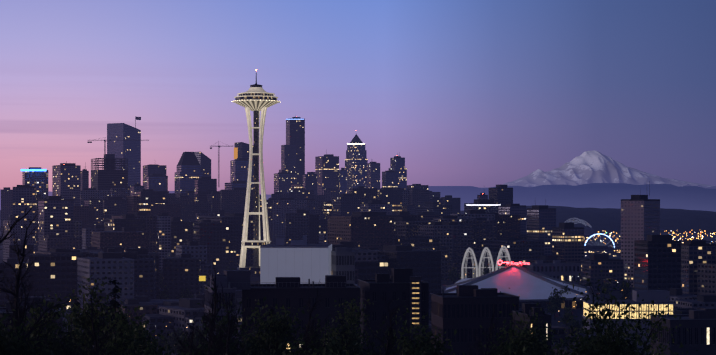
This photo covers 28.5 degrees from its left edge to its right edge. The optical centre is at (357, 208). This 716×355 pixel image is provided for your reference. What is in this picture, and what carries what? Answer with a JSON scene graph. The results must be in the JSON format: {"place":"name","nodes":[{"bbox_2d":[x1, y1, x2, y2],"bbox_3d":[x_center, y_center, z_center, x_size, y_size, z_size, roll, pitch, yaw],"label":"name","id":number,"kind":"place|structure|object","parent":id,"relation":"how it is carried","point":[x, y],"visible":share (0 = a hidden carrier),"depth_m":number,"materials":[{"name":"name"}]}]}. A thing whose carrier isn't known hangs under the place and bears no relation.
{"place":"outdoors","nodes":[
{"label":"outdoors","id":0,"kind":"place"},
{"bbox_2d":[0,183,715,211],"bbox_3d":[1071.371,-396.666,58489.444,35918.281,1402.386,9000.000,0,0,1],"label":"hills","id":1,"kind":"structure","parent":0,"point":[609,195],"depth_m":56739.44,"materials":[{"name":"blue"}]},
{"bbox_2d":[0,206,715,232],"bbox_3d":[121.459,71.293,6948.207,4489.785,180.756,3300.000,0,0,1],"label":"beacon hill ridge","id":2,"kind":"structure","parent":0,"point":[603,220],"depth_m":6089.85,"materials":[{"name":"black"}]},
{"bbox_2d":[0,220,715,354],"bbox_3d":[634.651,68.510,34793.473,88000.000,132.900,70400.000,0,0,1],"label":"ground","id":3,"kind":"structure","parent":0,"point":[616,294],"depth_m":1366.22,"materials":[{"name":"black"}]},
{"bbox_2d":[0,206,32,281],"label":"bare tree","id":4,"kind":"object","parent":3,"relation":"on","point":[9,231],"visible":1,"depth_m":60.57,"materials":[{"name":"black plant"}]},
{"bbox_2d":[13,182,36,253],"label":"tower","id":5,"kind":"structure","parent":3,"relation":"on","point":[24,197],"depth_m":1708.06,"materials":[{"name":"grey"}]},
{"bbox_2d":[0,305,52,354],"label":"shrub","id":6,"kind":"object","parent":3,"relation":"on","point":[28,348],"visible":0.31,"depth_m":53.32,"materials":[{"name":"green plant"}]},
{"bbox_2d":[0,296,62,342],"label":"block","id":7,"kind":"structure","parent":3,"relation":"on","point":[28,315],"depth_m":336.18,"materials":[{"name":"grey concrete"}]},
{"bbox_2d":[22,167,47,196],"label":"high-rise building","id":8,"kind":"structure","parent":3,"relation":"on","point":[38,180],"depth_m":2010.35,"materials":[{"name":"grey"}]},
{"bbox_2d":[21,169,45,170],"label":"blue crown","id":9,"kind":"object","parent":8,"relation":"attached to","point":[33,169],"visible":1,"depth_m":1990.55},
{"bbox_2d":[0,216,80,354],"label":"bare tree","id":10,"kind":"object","parent":3,"relation":"on","point":[18,314],"visible":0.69,"depth_m":70.09,"materials":[{"name":"black plant"}]},
{"bbox_2d":[7,288,80,354],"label":"leafy tree","id":11,"kind":"object","parent":3,"relation":"on","point":[49,332],"visible":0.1,"depth_m":100.10,"materials":[{"name":"green plant"}]},
{"bbox_2d":[38,189,73,236],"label":"tower","id":12,"kind":"structure","parent":3,"relation":"on","point":[55,215],"depth_m":1508.41,"materials":[{"name":"grey"}]},
{"bbox_2d":[38,293,91,354],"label":"leafy tree","id":13,"kind":"object","parent":3,"relation":"on","point":[59,350],"visible":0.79,"depth_m":97.13,"materials":[{"name":"green plant"}]},
{"bbox_2d":[52,161,80,205],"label":"building","id":14,"kind":"structure","parent":3,"relation":"on","point":[66,179],"depth_m":2363.66,"materials":[{"name":"grey"}]},
{"bbox_2d":[62,296,81,345],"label":"conifer","id":15,"kind":"object","parent":3,"relation":"on","point":[77,302],"visible":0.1,"depth_m":119.60,"materials":[{"name":"green plant"}]},
{"bbox_2d":[81,162,88,189],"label":"tower","id":16,"kind":"structure","parent":3,"relation":"on","point":[84,178],"depth_m":2711.12,"materials":[{"name":"grey"}]},
{"bbox_2d":[59,289,117,354],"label":"bare tree","id":17,"kind":"object","parent":3,"relation":"on","point":[96,348],"visible":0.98,"depth_m":73.00,"materials":[{"name":"black plant"}]},
{"bbox_2d":[91,154,127,189],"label":"tower under construction","id":18,"kind":"structure","parent":3,"relation":"on","point":[109,176],"depth_m":2213.16,"materials":[{"name":"grey"}]},
{"bbox_2d":[87,137,146,153],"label":"tower crane","id":19,"kind":"object","parent":18,"relation":"on","point":[105,143],"visible":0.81,"depth_m":3210.17,"materials":[{"name":"grey metal"}]},
{"bbox_2d":[61,275,165,354],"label":"leafy tree","id":20,"kind":"object","parent":3,"relation":"on","point":[83,319],"visible":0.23,"depth_m":112.43,"materials":[{"name":"black plant"}]},
{"bbox_2d":[103,197,126,220],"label":"building","id":21,"kind":"structure","parent":3,"relation":"on","point":[114,206],"depth_m":1906.10,"materials":[{"name":"grey"}]},
{"bbox_2d":[97,279,132,354],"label":"conifer","id":22,"kind":"object","parent":3,"relation":"on","point":[113,302],"visible":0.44,"depth_m":109.51,"materials":[{"name":"green plant"}]},
{"bbox_2d":[107,123,140,185],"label":"skyscraper","id":23,"kind":"structure","parent":3,"relation":"on","point":[128,148],"depth_m":3316.65,"materials":[{"name":"blue"}]},
{"bbox_2d":[76,290,171,354],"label":"leafy tree","id":24,"kind":"object","parent":3,"relation":"on","point":[122,349],"visible":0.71,"depth_m":95.29,"materials":[{"name":"green plant"}]},
{"bbox_2d":[130,184,143,195],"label":"building","id":25,"kind":"structure","parent":3,"relation":"on","point":[135,187],"depth_m":2007.30,"materials":[{"name":"grey"}]},
{"bbox_2d":[128,329,166,354],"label":"shrub","id":26,"kind":"object","parent":3,"relation":"on","point":[146,350],"visible":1,"depth_m":56.53,"materials":[{"name":"green plant"}]},
{"bbox_2d":[118,321,185,354],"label":"shrub","id":27,"kind":"object","parent":3,"relation":"on","point":[152,350],"visible":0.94,"depth_m":65.44,"materials":[{"name":"green plant"}]},
{"bbox_2d":[143,164,165,188],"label":"tower","id":28,"kind":"structure","parent":3,"relation":"on","point":[149,169],"depth_m":3011.65,"materials":[{"name":"grey"}]},
{"bbox_2d":[147,174,167,190],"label":"building","id":29,"kind":"structure","parent":3,"relation":"on","point":[157,182],"depth_m":2607.69,"materials":[{"name":"grey"}]},
{"bbox_2d":[156,213,170,270],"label":"tower","id":30,"kind":"structure","parent":3,"relation":"on","point":[163,235],"depth_m":1503.64,"materials":[{"name":"grey"}]},
{"bbox_2d":[175,152,202,192],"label":"mansard tower","id":31,"kind":"structure","parent":3,"relation":"on","point":[188,173],"depth_m":2509.03,"materials":[{"name":"grey"}]},
{"bbox_2d":[194,152,210,176],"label":"tower","id":32,"kind":"structure","parent":3,"relation":"on","point":[204,161],"depth_m":2907.95,"materials":[{"name":"grey glass"}]},
{"bbox_2d":[195,177,216,202],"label":"tower","id":33,"kind":"structure","parent":3,"relation":"on","point":[204,186],"depth_m":2204.73,"materials":[{"name":"grey"}]},
{"bbox_2d":[172,259,246,354],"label":"bare tree","id":34,"kind":"object","parent":3,"relation":"on","point":[191,338],"visible":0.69,"depth_m":81.35,"materials":[{"name":"black plant"}]},
{"bbox_2d":[204,274,236,344],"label":"apartment building","id":35,"kind":"structure","parent":3,"relation":"on","point":[222,279],"depth_m":341.34,"materials":[{"name":"grey concrete"}]},
{"bbox_2d":[199,270,341,290],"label":"roof penthouse and sign","id":36,"kind":"object","parent":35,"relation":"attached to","point":[239,279],"visible":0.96,"depth_m":346.84,"materials":[{"name":"grey"}]},
{"bbox_2d":[1,186,459,243],"bbox_3d":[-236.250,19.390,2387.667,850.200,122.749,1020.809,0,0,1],"label":"city buildings","id":37,"kind":"structure","parent":3,"relation":"on","point":[186,207],"depth_m":2075.43,"materials":[{"name":"grey"}]},
{"bbox_2d":[198,282,267,354],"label":"bare tree","id":38,"kind":"object","parent":3,"relation":"on","point":[229,341],"visible":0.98,"depth_m":77.53,"materials":[{"name":"black plant"}]},
{"bbox_2d":[175,287,294,354],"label":"leafy tree","id":39,"kind":"object","parent":3,"relation":"on","point":[249,345],"visible":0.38,"depth_m":102.35,"materials":[{"name":"green plant"}]},
{"bbox_2d":[225,181,252,189],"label":"building","id":40,"kind":"structure","parent":3,"relation":"on","point":[235,184],"depth_m":2507.62,"materials":[{"name":"grey"}]},
{"bbox_2d":[230,158,252,182],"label":"tower","id":41,"kind":"structure","parent":3,"relation":"on","point":[239,167],"depth_m":3005.45,"materials":[{"name":"grey"}]},
{"bbox_2d":[234,142,252,159],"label":"skyscraper","id":42,"kind":"structure","parent":3,"relation":"on","point":[243,149],"depth_m":3204.02,"materials":[{"name":"blue"}]},
{"bbox_2d":[232,69,279,276],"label":"observation tower","id":43,"kind":"structure","parent":3,"relation":"on","point":[256,98],"depth_m":1274.29,"materials":[{"name":"white metal"}]},
{"bbox_2d":[3,209,526,280],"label":"city buildings","id":44,"kind":"structure","parent":3,"relation":"on","point":[219,234],"depth_m":1416.85,"materials":[{"name":"grey"}]},
{"bbox_2d":[237,337,312,354],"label":"shrub","id":45,"kind":"object","parent":3,"relation":"on","point":[296,353],"visible":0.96,"depth_m":55.01,"materials":[{"name":"green plant"}]},
{"bbox_2d":[264,307,287,348],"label":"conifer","id":46,"kind":"object","parent":3,"relation":"on","point":[272,310],"visible":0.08,"depth_m":129.40,"materials":[{"name":"green plant"}]},
{"bbox_2d":[274,172,296,193],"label":"tower","id":47,"kind":"structure","parent":3,"relation":"on","point":[283,181],"depth_m":3004.20,"materials":[{"name":"grey"}]},
{"bbox_2d":[236,297,339,354],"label":"leafy tree","id":48,"kind":"object","parent":3,"relation":"on","point":[281,328],"visible":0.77,"depth_m":111.92,"materials":[{"name":"black plant"}]},
{"bbox_2d":[281,145,295,172],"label":"high-rise building","id":49,"kind":"structure","parent":3,"relation":"on","point":[288,156],"depth_m":3524.83,"materials":[{"name":"grey"}]},
{"bbox_2d":[286,117,304,185],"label":"skyscraper","id":50,"kind":"structure","parent":3,"relation":"on","point":[295,132],"depth_m":3545.59,"materials":[{"name":"grey glass"}]},
{"bbox_2d":[260,235,331,283],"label":"exhibition hall","id":51,"kind":"structure","parent":3,"relation":"on","point":[303,260],"depth_m":700.00,"materials":[{"name":"grey concrete"}]},
{"bbox_2d":[291,184,304,189],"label":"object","id":52,"kind":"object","parent":3,"relation":"on","point":[293,186],"visible":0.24,"depth_m":2509.24,"materials":[{"name":"grey"}]},
{"bbox_2d":[272,281,329,354],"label":"bare tree","id":53,"kind":"object","parent":3,"relation":"on","point":[311,330],"visible":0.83,"depth_m":83.20,"materials":[{"name":"black plant"}]},
{"bbox_2d":[242,275,360,351],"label":"building","id":54,"kind":"structure","parent":3,"relation":"on","point":[290,295],"depth_m":351.38,"materials":[{"name":"grey"}]},
{"bbox_2d":[303,172,316,194],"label":"tower","id":55,"kind":"structure","parent":3,"relation":"on","point":[309,180],"depth_m":3202.91,"materials":[{"name":"grey"}]},
{"bbox_2d":[287,335,356,354],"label":"shrub","id":56,"kind":"object","parent":3,"relation":"on","point":[328,352],"visible":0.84,"depth_m":53.24,"materials":[{"name":"green plant"}]},
{"bbox_2d":[315,154,338,194],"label":"high-rise building","id":57,"kind":"structure","parent":3,"relation":"on","point":[326,168],"depth_m":3304.32,"materials":[{"name":"grey"}]},
{"bbox_2d":[284,305,381,354],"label":"leafy tree","id":58,"kind":"object","parent":3,"relation":"on","point":[339,347],"visible":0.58,"depth_m":94.80,"materials":[{"name":"green plant"}]},
{"bbox_2d":[302,297,379,354],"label":"leafy tree","id":59,"kind":"object","parent":3,"relation":"on","point":[353,321],"visible":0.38,"depth_m":136.01,"materials":[{"name":"green plant"}]},
{"bbox_2d":[338,168,346,196],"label":"tower","id":60,"kind":"structure","parent":3,"relation":"on","point":[342,180],"depth_m":3301.66,"materials":[{"name":"grey"}]},
{"bbox_2d":[331,247,354,283],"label":"building","id":61,"kind":"structure","parent":3,"relation":"on","point":[342,260],"depth_m":720.82,"materials":[{"name":"concrete"}]},
{"bbox_2d":[69,273,617,343],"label":"street lamps","id":62,"kind":"object","parent":3,"relation":"on","point":[186,327],"visible":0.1,"depth_m":892.02,"materials":[{"name":"yellow metal"}]},
{"bbox_2d":[345,134,367,193],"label":"tower","id":63,"kind":"structure","parent":3,"relation":"on","point":[356,160],"depth_m":3405.10,"materials":[{"name":"grey"}]},
{"bbox_2d":[0,238,715,314],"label":"buildings","id":64,"kind":"structure","parent":3,"relation":"on","point":[63,272],"depth_m":928.72,"materials":[{"name":"grey"}]},
{"bbox_2d":[367,159,379,188],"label":"tower","id":65,"kind":"structure","parent":3,"relation":"on","point":[373,174],"depth_m":3301.07,"materials":[{"name":"grey"}]},
{"bbox_2d":[360,200,391,214],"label":"building","id":66,"kind":"structure","parent":3,"relation":"on","point":[374,206],"depth_m":1802.27,"materials":[{"name":"grey"}]},
{"bbox_2d":[54,288,715,354],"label":"buildings","id":67,"kind":"structure","parent":3,"relation":"on","point":[174,313],"depth_m":727.16,"materials":[{"name":"grey"}]},
{"bbox_2d":[382,171,397,187],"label":"building","id":68,"kind":"structure","parent":3,"relation":"on","point":[389,178],"depth_m":2799.97,"materials":[{"name":"grey"}]},
{"bbox_2d":[358,268,429,354],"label":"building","id":69,"kind":"structure","parent":3,"relation":"on","point":[394,288],"depth_m":360.60,"materials":[{"name":"grey"}]},
{"bbox_2d":[410,276,420,347],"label":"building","id":70,"kind":"structure","parent":69,"relation":"attached to","point":[415,290],"depth_m":356.75,"materials":[{"name":"yellow"}]},
{"bbox_2d":[389,155,406,189],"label":"tower","id":71,"kind":"structure","parent":3,"relation":"on","point":[397,163],"depth_m":3002.64,"materials":[{"name":"grey"}]},
{"bbox_2d":[407,184,427,189],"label":"building","id":72,"kind":"structure","parent":3,"relation":"on","point":[417,186],"depth_m":2601.73,"materials":[{"name":"grey"}]},
{"bbox_2d":[376,298,464,354],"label":"leafy tree","id":73,"kind":"object","parent":3,"relation":"on","point":[417,343],"visible":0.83,"depth_m":114.02,"materials":[{"name":"green plant"}]},
{"bbox_2d":[410,212,438,220],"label":"building","id":74,"kind":"structure","parent":3,"relation":"on","point":[426,216],"depth_m":1799.47,"materials":[{"name":"grey"}]},
{"bbox_2d":[430,197,441,204],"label":"building","id":75,"kind":"structure","parent":3,"relation":"on","point":[434,199],"depth_m":2398.94,"materials":[{"name":"grey"}]},
{"bbox_2d":[447,267,460,283],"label":"tree","id":76,"kind":"object","parent":3,"relation":"on","point":[452,276],"visible":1,"depth_m":1196.69,"materials":[{"name":"green plant"}]},
{"bbox_2d":[431,285,519,354],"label":"building","id":77,"kind":"structure","parent":3,"relation":"on","point":[465,311],"depth_m":420.40,"materials":[{"name":"grey"}]},
{"bbox_2d":[464,199,500,213],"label":"building","id":78,"kind":"structure","parent":3,"relation":"on","point":[491,209],"depth_m":1699.98,"materials":[{"name":"grey"}]},
{"bbox_2d":[466,204,500,205],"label":"white band","id":79,"kind":"object","parent":78,"relation":"attached to","point":[482,204],"visible":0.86,"depth_m":1689.31,"materials":[{"name":"white"}]},
{"bbox_2d":[477,193,487,198],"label":"building","id":80,"kind":"structure","parent":3,"relation":"on","point":[482,196],"depth_m":2096.72,"materials":[{"name":"grey"}]},
{"bbox_2d":[461,246,510,278],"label":"arches","id":81,"kind":"structure","parent":3,"relation":"on","point":[478,272],"depth_m":1248.95,"materials":[{"name":"white"}]},
{"bbox_2d":[489,185,512,204],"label":"building","id":82,"kind":"structure","parent":3,"relation":"on","point":[502,194],"depth_m":1997.80,"materials":[{"name":"grey"}]},
{"bbox_2d":[498,204,525,234],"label":"building","id":83,"kind":"structure","parent":3,"relation":"on","point":[513,209],"depth_m":1600.02,"materials":[{"name":"grey"}]},
{"bbox_2d":[472,300,560,354],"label":"leafy tree","id":84,"kind":"object","parent":3,"relation":"on","point":[518,341],"visible":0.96,"depth_m":113.54,"materials":[{"name":"green plant"}]},
{"bbox_2d":[496,333,537,354],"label":"shrub","id":85,"kind":"object","parent":3,"relation":"on","point":[508,348],"visible":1,"depth_m":56.28,"materials":[{"name":"green plant"}]},
{"bbox_2d":[441,260,595,307],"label":"arena","id":86,"kind":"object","parent":3,"relation":"on","point":[528,285],"visible":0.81,"depth_m":969.65,"materials":[{"name":"metal"}]},
{"bbox_2d":[512,303,551,353],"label":"block","id":87,"kind":"structure","parent":3,"relation":"on","point":[526,308],"depth_m":383.08,"materials":[{"name":"grey"}]},
{"bbox_2d":[503,302,567,354],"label":"leafy tree","id":88,"kind":"object","parent":3,"relation":"on","point":[531,330],"visible":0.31,"depth_m":131.45,"materials":[{"name":"green plant"}]},
{"bbox_2d":[527,205,555,254],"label":"tower","id":89,"kind":"structure","parent":3,"relation":"on","point":[541,221],"depth_m":1497.86,"materials":[{"name":"grey"}]},
{"bbox_2d":[526,260,579,284],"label":"block","id":90,"kind":"structure","parent":3,"relation":"on","point":[566,271],"depth_m":1181.10,"materials":[{"name":"grey concrete"}]},
{"bbox_2d":[545,300,560,319],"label":"tree","id":91,"kind":"object","parent":3,"relation":"on","point":[551,309],"visible":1,"depth_m":842.33,"materials":[{"name":"green plant"}]},
{"bbox_2d":[545,287,566,315],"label":"tree","id":92,"kind":"object","parent":3,"relation":"on","point":[557,299],"visible":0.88,"depth_m":877.23,"materials":[{"name":"green plant"}]},
{"bbox_2d":[530,330,587,354],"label":"shrub","id":93,"kind":"object","parent":3,"relation":"on","point":[560,351],"visible":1,"depth_m":59.79,"materials":[{"name":"green plant"}]},
{"bbox_2d":[559,283,570,294],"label":"tree","id":94,"kind":"object","parent":3,"relation":"on","point":[565,290],"visible":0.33,"depth_m":951.26,"materials":[{"name":"green plant"}]},
{"bbox_2d":[552,222,583,280],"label":"tower","id":95,"kind":"structure","parent":3,"relation":"on","point":[567,241],"depth_m":1298.17,"materials":[{"name":"grey"}]},
{"bbox_2d":[560,306,576,326],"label":"tree","id":96,"kind":"object","parent":3,"relation":"on","point":[566,317],"visible":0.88,"depth_m":766.09,"materials":[{"name":"green plant"}]},
{"bbox_2d":[565,218,593,234],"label":"stadium roof arches","id":97,"kind":"structure","parent":3,"relation":"on","point":[588,231],"depth_m":4286.56,"materials":[{"name":"grey metal"}]},
{"bbox_2d":[526,229,663,247],"bbox_3d":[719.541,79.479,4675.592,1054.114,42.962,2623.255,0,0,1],"label":"sodo industrial building","id":98,"kind":"structure","parent":3,"relation":"on","point":[617,244],"depth_m":3422.79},
{"bbox_2d":[584,233,614,247],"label":"great wheel","id":99,"kind":"object","parent":3,"relation":"on","point":[597,239],"visible":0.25,"depth_m":2740.45,"materials":[{"name":"grey metal"}]},
{"bbox_2d":[548,269,653,354],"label":"leafy tree","id":100,"kind":"object","parent":3,"relation":"on","point":[597,342],"visible":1,"depth_m":87.97,"materials":[{"name":"black plant"}]},
{"bbox_2d":[581,254,623,290],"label":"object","id":101,"kind":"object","parent":3,"relation":"on","point":[595,264],"visible":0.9,"depth_m":1146.51,"materials":[{"name":"grey"}]},
{"bbox_2d":[584,246,620,256],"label":"waterfront block","id":102,"kind":"structure","parent":3,"relation":"on","point":[610,251],"depth_m":2394.19,"materials":[{"name":"grey"}]},
{"bbox_2d":[565,306,648,354],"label":"leafy tree","id":103,"kind":"object","parent":3,"relation":"on","point":[577,335],"visible":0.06,"depth_m":113.85,"materials":[{"name":"green plant"}]},
{"bbox_2d":[619,289,631,299],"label":"tree","id":104,"kind":"object","parent":3,"relation":"on","point":[624,293],"visible":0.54,"depth_m":932.08,"materials":[{"name":"green plant"}]},
{"bbox_2d":[620,280,631,292],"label":"tree","id":105,"kind":"object","parent":3,"relation":"on","point":[627,288],"visible":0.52,"depth_m":1055.92,"materials":[{"name":"green plant"}]},
{"bbox_2d":[582,290,674,353],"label":"glazed pavilion","id":106,"kind":"structure","parent":3,"relation":"on","point":[661,298],"depth_m":597.80,"materials":[{"name":"yellow"}]},
{"bbox_2d":[621,181,659,286],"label":"tower","id":107,"kind":"structure","parent":3,"relation":"on","point":[640,217],"depth_m":1197.37,"materials":[{"name":"grey"}]},
{"bbox_2d":[586,231,714,242],"bbox_3d":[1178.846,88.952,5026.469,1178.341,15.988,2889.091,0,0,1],"label":"city lights","id":108,"kind":"object","parent":3,"relation":"on","point":[713,234],"visible":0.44,"depth_m":4438.34,"materials":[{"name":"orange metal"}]},
{"bbox_2d":[604,300,697,354],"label":"leafy tree","id":109,"kind":"object","parent":3,"relation":"on","point":[647,337],"visible":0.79,"depth_m":100.36,"materials":[{"name":"green plant"}]},
{"bbox_2d":[634,235,680,290],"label":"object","id":110,"kind":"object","parent":3,"relation":"on","point":[657,262],"visible":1,"depth_m":896.97,"materials":[{"name":"grey"}]},
{"bbox_2d":[650,308,715,354],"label":"block","id":111,"kind":"structure","parent":3,"relation":"on","point":[700,335],"depth_m":418.94,"materials":[{"name":"black concrete"}]},
{"bbox_2d":[681,229,715,294],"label":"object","id":112,"kind":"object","parent":3,"relation":"on","point":[694,253],"visible":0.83,"depth_m":945.70,"materials":[{"name":"grey"}]},
{"bbox_2d":[0,0,715,194],"label":"sky","id":113,"kind":"structure","parent":0,"point":[476,93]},
{"bbox_2d":[478,150,715,188],"bbox_3d":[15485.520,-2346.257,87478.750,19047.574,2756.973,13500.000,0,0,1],"label":"mountain","id":114,"kind":"structure","parent":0,"point":[589,167],"depth_m":84213.49,"materials":[{"name":"white snow"}]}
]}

